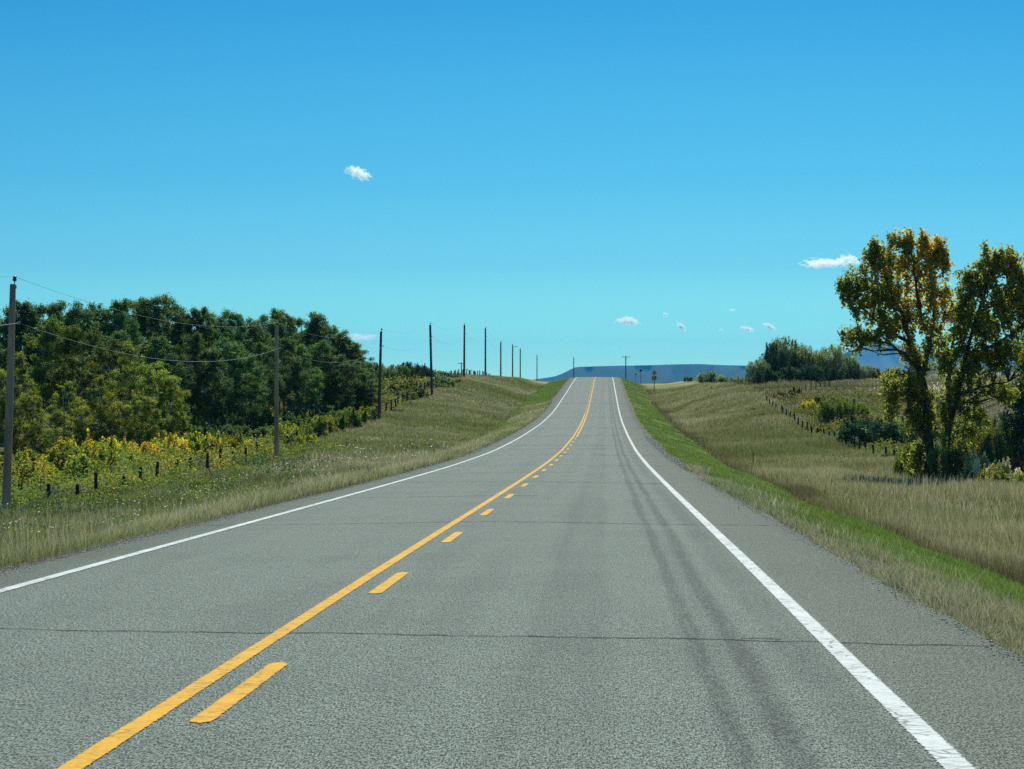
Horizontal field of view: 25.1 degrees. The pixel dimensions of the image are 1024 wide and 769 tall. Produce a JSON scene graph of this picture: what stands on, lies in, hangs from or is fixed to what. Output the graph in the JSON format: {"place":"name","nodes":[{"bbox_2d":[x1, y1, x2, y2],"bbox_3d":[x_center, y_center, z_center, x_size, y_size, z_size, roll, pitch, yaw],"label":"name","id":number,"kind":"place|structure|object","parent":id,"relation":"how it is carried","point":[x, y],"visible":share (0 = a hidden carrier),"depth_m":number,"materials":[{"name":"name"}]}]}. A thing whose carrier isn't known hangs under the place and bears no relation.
{"place":"outdoors","nodes":[
{"label":"outdoors","id":0,"kind":"place"},
{"bbox_2d":[0,377,1023,768],"bbox_3d":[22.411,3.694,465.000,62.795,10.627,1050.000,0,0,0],"label":"road","id":1,"kind":"structure","parent":0,"point":[550,583],"depth_m":16.73,"materials":[{"name":"grey asphalt"}]},
{"bbox_2d":[58,377,595,768],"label":"yellow centre line","id":2,"kind":"object","parent":1,"relation":"on","point":[213,711],"visible":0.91,"depth_m":14.17,"materials":[{"name":"paint"}]},
{"bbox_2d":[0,377,974,768],"bbox_3d":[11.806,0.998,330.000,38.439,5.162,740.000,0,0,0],"label":"white edge line","id":3,"kind":"object","parent":1,"relation":"on","point":[938,747],"visible":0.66,"depth_m":17.13,"materials":[{"name":"paint"}]},
{"bbox_2d":[17,403,980,645],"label":"road crack","id":4,"kind":"object","parent":1,"relation":"on","point":[500,636],"visible":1,"depth_m":17.21,"materials":[{"name":"black asphalt"}]},
{"bbox_2d":[0,378,1023,658],"bbox_3d":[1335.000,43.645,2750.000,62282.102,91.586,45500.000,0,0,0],"label":"terrain","id":5,"kind":"structure","parent":0,"point":[680,384],"depth_m":215.71,"materials":[{"name":"green plant"}]},
{"bbox_2d":[2,276,19,509],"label":"utility pole","id":6,"kind":"object","parent":5,"relation":"on","point":[7,473],"visible":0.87,"depth_m":83.99,"materials":[{"name":"grey wood"}]},
{"bbox_2d":[0,368,23,458],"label":"aspen tree","id":7,"kind":"object","parent":5,"relation":"on","point":[2,415],"visible":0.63,"depth_m":149.94,"materials":[{"name":"green plant"}]},
{"bbox_2d":[0,347,31,420],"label":"aspen tree","id":8,"kind":"object","parent":5,"relation":"on","point":[3,357],"visible":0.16,"depth_m":180.51,"materials":[{"name":"green plant"}]},
{"bbox_2d":[0,455,37,490],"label":"shrub","id":9,"kind":"object","parent":5,"relation":"on","point":[17,468],"visible":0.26,"depth_m":111.69,"materials":[{"name":"green plant"}]},
{"bbox_2d":[0,298,42,434],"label":"aspen tree","id":10,"kind":"object","parent":5,"relation":"on","point":[21,317],"visible":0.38,"depth_m":200.45,"materials":[{"name":"green plant"}]},
{"bbox_2d":[0,351,43,456],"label":"aspen tree","id":11,"kind":"object","parent":5,"relation":"on","point":[19,360],"visible":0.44,"depth_m":151.70,"materials":[{"name":"green plant"}]},
{"bbox_2d":[0,447,53,485],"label":"shrub","id":12,"kind":"object","parent":5,"relation":"on","point":[18,456],"visible":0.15,"depth_m":117.33,"materials":[{"name":"green plant"}]},
{"bbox_2d":[6,301,50,436],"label":"aspen tree","id":13,"kind":"object","parent":5,"relation":"on","point":[39,311],"visible":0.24,"depth_m":201.41,"materials":[{"name":"green plant"}]},
{"bbox_2d":[20,394,53,461],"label":"aspen tree","id":14,"kind":"object","parent":5,"relation":"on","point":[31,437],"visible":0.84,"depth_m":147.88,"materials":[{"name":"green plant"}]},
{"bbox_2d":[29,300,78,438],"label":"aspen tree","id":15,"kind":"object","parent":5,"relation":"on","point":[54,308],"visible":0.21,"depth_m":200.12,"materials":[{"name":"green plant"}]},
{"bbox_2d":[22,313,92,438],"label":"aspen tree","id":16,"kind":"object","parent":5,"relation":"on","point":[54,327],"visible":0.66,"depth_m":173.36,"materials":[{"name":"green plant"}]},
{"bbox_2d":[35,442,89,473],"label":"shrub","id":17,"kind":"object","parent":5,"relation":"on","point":[53,455],"visible":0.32,"depth_m":123.75,"materials":[{"name":"green plant"}]},
{"bbox_2d":[37,380,89,447],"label":"aspen tree","id":18,"kind":"object","parent":5,"relation":"on","point":[61,414],"visible":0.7,"depth_m":157.69,"materials":[{"name":"green plant"}]},
{"bbox_2d":[40,453,102,484],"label":"shrub","id":19,"kind":"object","parent":5,"relation":"on","point":[83,458],"visible":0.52,"depth_m":119.54,"materials":[{"name":"green plant"}]},
{"bbox_2d":[50,299,104,441],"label":"aspen tree","id":20,"kind":"object","parent":5,"relation":"on","point":[80,316],"visible":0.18,"depth_m":199.91,"materials":[{"name":"green plant"}]},
{"bbox_2d":[47,322,113,442],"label":"aspen tree","id":21,"kind":"object","parent":5,"relation":"on","point":[68,349],"visible":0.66,"depth_m":171.65,"materials":[{"name":"green plant"}]},
{"bbox_2d":[67,436,121,471],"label":"shrub","id":22,"kind":"object","parent":5,"relation":"on","point":[104,451],"visible":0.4,"depth_m":127.62,"materials":[{"name":"green plant"}]},
{"bbox_2d":[76,302,122,423],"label":"aspen tree","id":23,"kind":"object","parent":5,"relation":"on","point":[104,315],"visible":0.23,"depth_m":202.32,"materials":[{"name":"green plant"}]},
{"bbox_2d":[74,374,126,444],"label":"aspen tree","id":24,"kind":"object","parent":5,"relation":"on","point":[101,415],"visible":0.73,"depth_m":159.79,"materials":[{"name":"green plant"}]},
{"bbox_2d":[83,338,136,439],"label":"aspen tree","id":25,"kind":"object","parent":5,"relation":"on","point":[108,359],"visible":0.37,"depth_m":169.69,"materials":[{"name":"green plant"}]},
{"bbox_2d":[92,328,150,439],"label":"aspen tree","id":26,"kind":"object","parent":5,"relation":"on","point":[122,335],"visible":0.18,"depth_m":183.87,"materials":[{"name":"green plant"}]},
{"bbox_2d":[99,298,147,436],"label":"aspen tree","id":27,"kind":"object","parent":5,"relation":"on","point":[118,321],"visible":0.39,"depth_m":203.70,"materials":[{"name":"green plant"}]},
{"bbox_2d":[97,341,161,444],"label":"aspen tree","id":28,"kind":"object","parent":5,"relation":"on","point":[127,362],"visible":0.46,"depth_m":165.73,"materials":[{"name":"green plant"}]},
{"bbox_2d":[120,296,156,406],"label":"aspen tree","id":29,"kind":"object","parent":5,"relation":"on","point":[134,307],"visible":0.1,"depth_m":210.98,"materials":[{"name":"green plant"}]},
{"bbox_2d":[122,394,171,447],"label":"aspen tree","id":30,"kind":"object","parent":5,"relation":"on","point":[141,434],"visible":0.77,"depth_m":157.56,"materials":[{"name":"green plant"}]},
{"bbox_2d":[121,361,184,441],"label":"aspen tree","id":31,"kind":"object","parent":5,"relation":"on","point":[146,382],"visible":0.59,"depth_m":163.80,"materials":[{"name":"green plant"}]},
{"bbox_2d":[0,431,307,509],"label":"leafy roadside weeds","id":32,"kind":"object","parent":5,"relation":"on","point":[31,487],"visible":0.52,"depth_m":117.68,"materials":[{"name":"green plant"}]},
{"bbox_2d":[125,292,183,395],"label":"aspen tree","id":33,"kind":"object","parent":5,"relation":"on","point":[144,304],"visible":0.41,"depth_m":209.98,"materials":[{"name":"green plant"}]},
{"bbox_2d":[130,335,191,412],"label":"aspen tree","id":34,"kind":"object","parent":5,"relation":"on","point":[158,354],"visible":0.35,"depth_m":185.58,"materials":[{"name":"green plant"}]},
{"bbox_2d":[2,470,325,541],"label":"leafy roadside weeds","id":35,"kind":"object","parent":5,"relation":"on","point":[193,492],"visible":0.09,"depth_m":91.95,"materials":[{"name":"green plant"}]},
{"bbox_2d":[150,377,190,451],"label":"aspen tree","id":36,"kind":"object","parent":5,"relation":"on","point":[180,401],"visible":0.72,"depth_m":162.85,"materials":[{"name":"green plant"}]},
{"bbox_2d":[0,438,365,519],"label":"leafy roadside weeds","id":37,"kind":"object","parent":5,"relation":"on","point":[195,480],"visible":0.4,"depth_m":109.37,"materials":[{"name":"green plant"}]},
{"bbox_2d":[160,331,216,420],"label":"aspen tree","id":38,"kind":"object","parent":5,"relation":"on","point":[195,340],"visible":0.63,"depth_m":190.15,"materials":[{"name":"green plant"}]},
{"bbox_2d":[177,431,209,457],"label":"shrub","id":39,"kind":"object","parent":5,"relation":"on","point":[196,439],"visible":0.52,"depth_m":157.74,"materials":[{"name":"green plant"}]},
{"bbox_2d":[164,308,223,404],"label":"aspen tree","id":40,"kind":"object","parent":5,"relation":"on","point":[174,330],"visible":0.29,"depth_m":211.26,"materials":[{"name":"green plant"}]},
{"bbox_2d":[173,305,224,403],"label":"aspen tree","id":41,"kind":"object","parent":5,"relation":"on","point":[203,314],"visible":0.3,"depth_m":211.86,"materials":[{"name":"green plant"}]},
{"bbox_2d":[180,345,234,427],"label":"aspen tree","id":42,"kind":"object","parent":5,"relation":"on","point":[222,387],"visible":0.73,"depth_m":192.24,"materials":[{"name":"green plant"}]},
{"bbox_2d":[0,451,438,550],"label":"roadside weeds","id":43,"kind":"object","parent":5,"relation":"on","point":[260,479],"visible":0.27,"depth_m":83.15,"materials":[{"name":"green plant"}]},
{"bbox_2d":[204,315,247,409],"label":"aspen tree","id":44,"kind":"object","parent":5,"relation":"on","point":[219,322],"visible":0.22,"depth_m":215.04,"materials":[{"name":"green plant"}]},
{"bbox_2d":[201,336,252,425],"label":"aspen tree","id":45,"kind":"object","parent":5,"relation":"on","point":[228,349],"visible":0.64,"depth_m":197.77,"materials":[{"name":"green plant"}]},
{"bbox_2d":[214,422,251,438],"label":"shrub","id":46,"kind":"object","parent":5,"relation":"on","point":[230,430],"visible":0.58,"depth_m":187.40,"materials":[{"name":"green plant"}]},
{"bbox_2d":[1,372,472,499],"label":"pasture grass","id":47,"kind":"structure","parent":5,"relation":"on","point":[88,489],"depth_m":133.11,"materials":[{"name":"plant"}]},
{"bbox_2d":[34,371,442,425],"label":"hillside undergrowth","id":48,"kind":"object","parent":5,"relation":"on","point":[388,379],"visible":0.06,"depth_m":272.22,"materials":[{"name":"green plant"}]},
{"bbox_2d":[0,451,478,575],"bbox_3d":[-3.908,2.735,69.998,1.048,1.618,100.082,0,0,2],"label":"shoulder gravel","id":49,"kind":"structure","parent":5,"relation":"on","point":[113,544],"depth_m":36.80,"materials":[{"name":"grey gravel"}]},
{"bbox_2d":[220,307,261,416],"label":"aspen tree","id":50,"kind":"object","parent":5,"relation":"on","point":[238,320],"visible":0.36,"depth_m":217.86,"materials":[{"name":"green plant"}]},
{"bbox_2d":[223,353,270,426],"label":"aspen tree","id":51,"kind":"object","parent":5,"relation":"on","point":[255,410],"visible":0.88,"depth_m":198.75,"materials":[{"name":"green plant"}]},
{"bbox_2d":[18,369,489,505],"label":"wire fence","id":52,"kind":"object","parent":5,"relation":"on","point":[157,467],"visible":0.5,"depth_m":133.51,"materials":[{"name":"brown wood"}]},
{"bbox_2d":[0,431,511,563],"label":"seed stalks","id":53,"kind":"object","parent":5,"relation":"on","point":[309,479],"visible":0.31,"depth_m":65.88,"materials":[{"name":"beige plant"}]},
{"bbox_2d":[233,316,279,407],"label":"aspen tree","id":54,"kind":"object","parent":5,"relation":"on","point":[256,333],"visible":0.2,"depth_m":220.44,"materials":[{"name":"green plant"}]},
{"bbox_2d":[246,341,285,426],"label":"aspen tree","id":55,"kind":"object","parent":5,"relation":"on","point":[260,347],"visible":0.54,"depth_m":206.13,"materials":[{"name":"green plant"}]},
{"bbox_2d":[242,314,289,408],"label":"aspen tree","id":56,"kind":"object","parent":5,"relation":"on","point":[269,325],"visible":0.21,"depth_m":225.49,"materials":[{"name":"green plant"}]},
{"bbox_2d":[0,374,546,535],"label":"slope grass","id":57,"kind":"structure","parent":5,"relation":"on","point":[418,432],"depth_m":217.58,"materials":[{"name":"green plant"}]},
{"bbox_2d":[0,400,551,570],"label":"shoulder grass","id":58,"kind":"structure","parent":5,"relation":"on","point":[233,506],"depth_m":45.83,"materials":[{"name":"plant"}]},
{"bbox_2d":[274,322,279,456],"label":"utility pole","id":59,"kind":"object","parent":5,"relation":"on","point":[276,418],"visible":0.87,"depth_m":151.59,"materials":[{"name":"brown wood"}]},
{"bbox_2d":[262,308,304,415],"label":"aspen tree","id":60,"kind":"object","parent":5,"relation":"on","point":[277,314],"visible":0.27,"depth_m":227.36,"materials":[{"name":"green plant"}]},
{"bbox_2d":[264,418,302,442],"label":"shrub","id":61,"kind":"object","parent":5,"relation":"on","point":[284,427],"visible":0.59,"depth_m":171.57,"materials":[{"name":"green plant"}]},
{"bbox_2d":[260,337,312,413],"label":"aspen tree","id":62,"kind":"object","parent":5,"relation":"on","point":[286,369],"visible":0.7,"depth_m":212.45,"materials":[{"name":"green plant"}]},
{"bbox_2d":[271,316,319,408],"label":"aspen tree","id":63,"kind":"object","parent":5,"relation":"on","point":[300,322],"visible":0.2,"depth_m":231.35,"materials":[{"name":"green plant"}]},
{"bbox_2d":[284,342,325,411],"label":"aspen tree","id":64,"kind":"object","parent":5,"relation":"on","point":[302,351],"visible":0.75,"depth_m":215.85,"materials":[{"name":"green plant"}]},
{"bbox_2d":[297,411,328,437],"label":"shrub","id":65,"kind":"object","parent":5,"relation":"on","point":[320,428],"visible":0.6,"depth_m":183.49,"materials":[{"name":"green plant"}]},
{"bbox_2d":[297,311,340,405],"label":"aspen tree","id":66,"kind":"object","parent":5,"relation":"on","point":[314,325],"visible":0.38,"depth_m":230.90,"materials":[{"name":"green plant"}]},
{"bbox_2d":[298,338,347,408],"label":"aspen tree","id":67,"kind":"object","parent":5,"relation":"on","point":[314,349],"visible":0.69,"depth_m":222.77,"materials":[{"name":"green plant"}]},
{"bbox_2d":[320,354,363,412],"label":"aspen tree","id":68,"kind":"object","parent":5,"relation":"on","point":[349,390],"visible":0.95,"depth_m":223.08,"materials":[{"name":"green plant"}]},
{"bbox_2d":[322,330,361,401],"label":"aspen tree","id":69,"kind":"object","parent":5,"relation":"on","point":[340,338],"visible":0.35,"depth_m":233.75,"materials":[{"name":"green plant"}]},
{"bbox_2d":[329,407,362,426],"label":"shrub","id":70,"kind":"object","parent":5,"relation":"on","point":[353,414],"visible":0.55,"depth_m":203.77,"materials":[{"name":"green plant"}]},
{"bbox_2d":[334,360,374,406],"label":"aspen tree","id":71,"kind":"object","parent":5,"relation":"on","point":[357,363],"visible":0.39,"depth_m":230.20,"materials":[{"name":"green plant"}]},
{"bbox_2d":[339,374,387,407],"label":"aspen tree","id":72,"kind":"object","parent":5,"relation":"on","point":[371,399],"visible":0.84,"depth_m":230.33,"materials":[{"name":"green plant"}]},
{"bbox_2d":[438,378,569,456],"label":"green slope grass","id":73,"kind":"structure","parent":5,"relation":"on","point":[551,389],"depth_m":328.58,"materials":[{"name":"green plant"}]},
{"bbox_2d":[744,359,769,382],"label":"bush","id":74,"kind":"object","parent":5,"relation":"on","point":[751,367],"visible":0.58,"depth_m":337.19,"materials":[{"name":"green plant"}]},
{"bbox_2d":[758,342,790,379],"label":"bush","id":75,"kind":"object","parent":5,"relation":"on","point":[773,361],"visible":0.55,"depth_m":344.41,"materials":[{"name":"green plant"}]},
{"bbox_2d":[768,336,805,379],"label":"bush","id":76,"kind":"object","parent":5,"relation":"on","point":[795,355],"visible":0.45,"depth_m":349.03,"materials":[{"name":"green plant"}]},
{"bbox_2d":[776,364,805,381],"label":"bush","id":77,"kind":"object","parent":5,"relation":"on","point":[793,373],"visible":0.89,"depth_m":336.92,"materials":[{"name":"green plant"}]},
{"bbox_2d":[796,364,825,381],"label":"bush","id":78,"kind":"object","parent":5,"relation":"on","point":[811,372],"visible":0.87,"depth_m":338.97,"materials":[{"name":"green plant"}]},
{"bbox_2d":[621,378,1023,632],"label":"mown verge grass","id":79,"kind":"structure","parent":5,"relation":"on","point":[721,470],"depth_m":50.79,"materials":[{"name":"green plant"}]},
{"bbox_2d":[820,343,846,380],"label":"bush","id":80,"kind":"object","parent":5,"relation":"on","point":[836,358],"visible":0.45,"depth_m":360.73,"materials":[{"name":"green plant"}]},
{"bbox_2d":[645,382,1023,578],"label":"tall field grass","id":81,"kind":"structure","parent":5,"relation":"on","point":[761,436],"depth_m":130.46,"materials":[{"name":"beige plant"}]},
{"bbox_2d":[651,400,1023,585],"bbox_3d":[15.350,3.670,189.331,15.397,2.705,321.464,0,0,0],"label":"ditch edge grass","id":82,"kind":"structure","parent":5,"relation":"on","point":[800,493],"depth_m":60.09,"materials":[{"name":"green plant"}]},
{"bbox_2d":[813,396,869,422],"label":"bush","id":83,"kind":"object","parent":5,"relation":"on","point":[832,410],"visible":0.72,"depth_m":213.14,"materials":[{"name":"green plant"}]},
{"bbox_2d":[695,374,1023,467],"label":"pasture grass","id":84,"kind":"structure","parent":5,"relation":"on","point":[842,385],"depth_m":299.15,"materials":[{"name":"green plant"}]},
{"bbox_2d":[836,415,906,444],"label":"bush","id":85,"kind":"object","parent":5,"relation":"on","point":[863,428],"visible":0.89,"depth_m":170.95,"materials":[{"name":"green plant"}]},
{"bbox_2d":[766,396,1020,485],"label":"wire fence","id":86,"kind":"object","parent":5,"relation":"on","point":[864,445],"visible":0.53,"depth_m":171.31,"materials":[{"name":"brown wood"}]},
{"bbox_2d":[765,387,1022,466],"bbox_3d":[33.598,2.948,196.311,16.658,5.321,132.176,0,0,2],"label":"hollow undergrowth","id":87,"kind":"object","parent":5,"relation":"on","point":[885,443],"visible":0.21,"depth_m":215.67,"materials":[{"name":"green plant"}]},
{"bbox_2d":[834,226,957,478],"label":"cottonwood tree","id":88,"kind":"object","parent":5,"relation":"on","point":[918,408],"visible":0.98,"depth_m":119.71,"materials":[{"name":"green plant"}]},
{"bbox_2d":[925,436,950,480],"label":"shrub","id":89,"kind":"object","parent":5,"relation":"on","point":[933,456],"visible":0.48,"depth_m":117.55,"materials":[{"name":"green plant"}]},
{"bbox_2d":[936,440,967,480],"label":"shrub","id":90,"kind":"object","parent":5,"relation":"on","point":[955,455],"visible":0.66,"depth_m":115.68,"materials":[{"name":"green plant"}]},
{"bbox_2d":[951,424,992,470],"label":"shrub","id":91,"kind":"object","parent":5,"relation":"on","point":[983,437],"visible":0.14,"depth_m":123.57,"materials":[{"name":"green plant"}]},
{"bbox_2d":[930,239,1023,455],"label":"cottonwood tree","id":92,"kind":"object","parent":5,"relation":"on","point":[981,324],"visible":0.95,"depth_m":121.15,"materials":[{"name":"green plant"}]},
{"bbox_2d":[960,448,997,479],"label":"shrub","id":93,"kind":"object","parent":5,"relation":"on","point":[974,464],"visible":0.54,"depth_m":112.87,"materials":[{"name":"green plant"}]},
{"bbox_2d":[981,432,1017,466],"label":"shrub","id":94,"kind":"object","parent":5,"relation":"on","point":[1001,453],"visible":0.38,"depth_m":117.78,"materials":[{"name":"green plant"}]},
{"bbox_2d":[984,457,1021,481],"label":"shrub","id":95,"kind":"object","parent":5,"relation":"on","point":[1005,467],"visible":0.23,"depth_m":107.56,"materials":[{"name":"green plant"}]},
{"bbox_2d":[995,371,1023,462],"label":"broadleaf tree","id":96,"kind":"object","parent":5,"relation":"on","point":[1015,436],"visible":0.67,"depth_m":141.00,"materials":[{"name":"green plant"}]},
{"bbox_2d":[0,0,1023,379],"label":"sky","id":97,"kind":"structure","parent":0,"point":[590,182],"materials":[{"name":"blue"}]},
{"bbox_2d":[534,364,754,383],"bbox_3d":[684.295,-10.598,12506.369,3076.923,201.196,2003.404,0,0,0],"label":"plateau hill","id":98,"kind":"structure","parent":0,"point":[671,373],"depth_m":12356.00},
{"bbox_2d":[645,437,1023,665],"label":"shoulder gravel","id":99,"kind":"structure","parent":0,"point":[667,455],"depth_m":28.70,"materials":[{"name":"grey gravel"}]},
{"bbox_2d":[674,463,1023,707],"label":"rough verge grass","id":100,"kind":"structure","parent":0,"point":[933,601],"depth_m":22.40,"materials":[{"name":"plant"}]},
{"bbox_2d":[844,342,1018,373],"bbox_3d":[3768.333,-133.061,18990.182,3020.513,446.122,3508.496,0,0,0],"label":"mountain","id":101,"kind":"structure","parent":0,"point":[874,360],"depth_m":18611.22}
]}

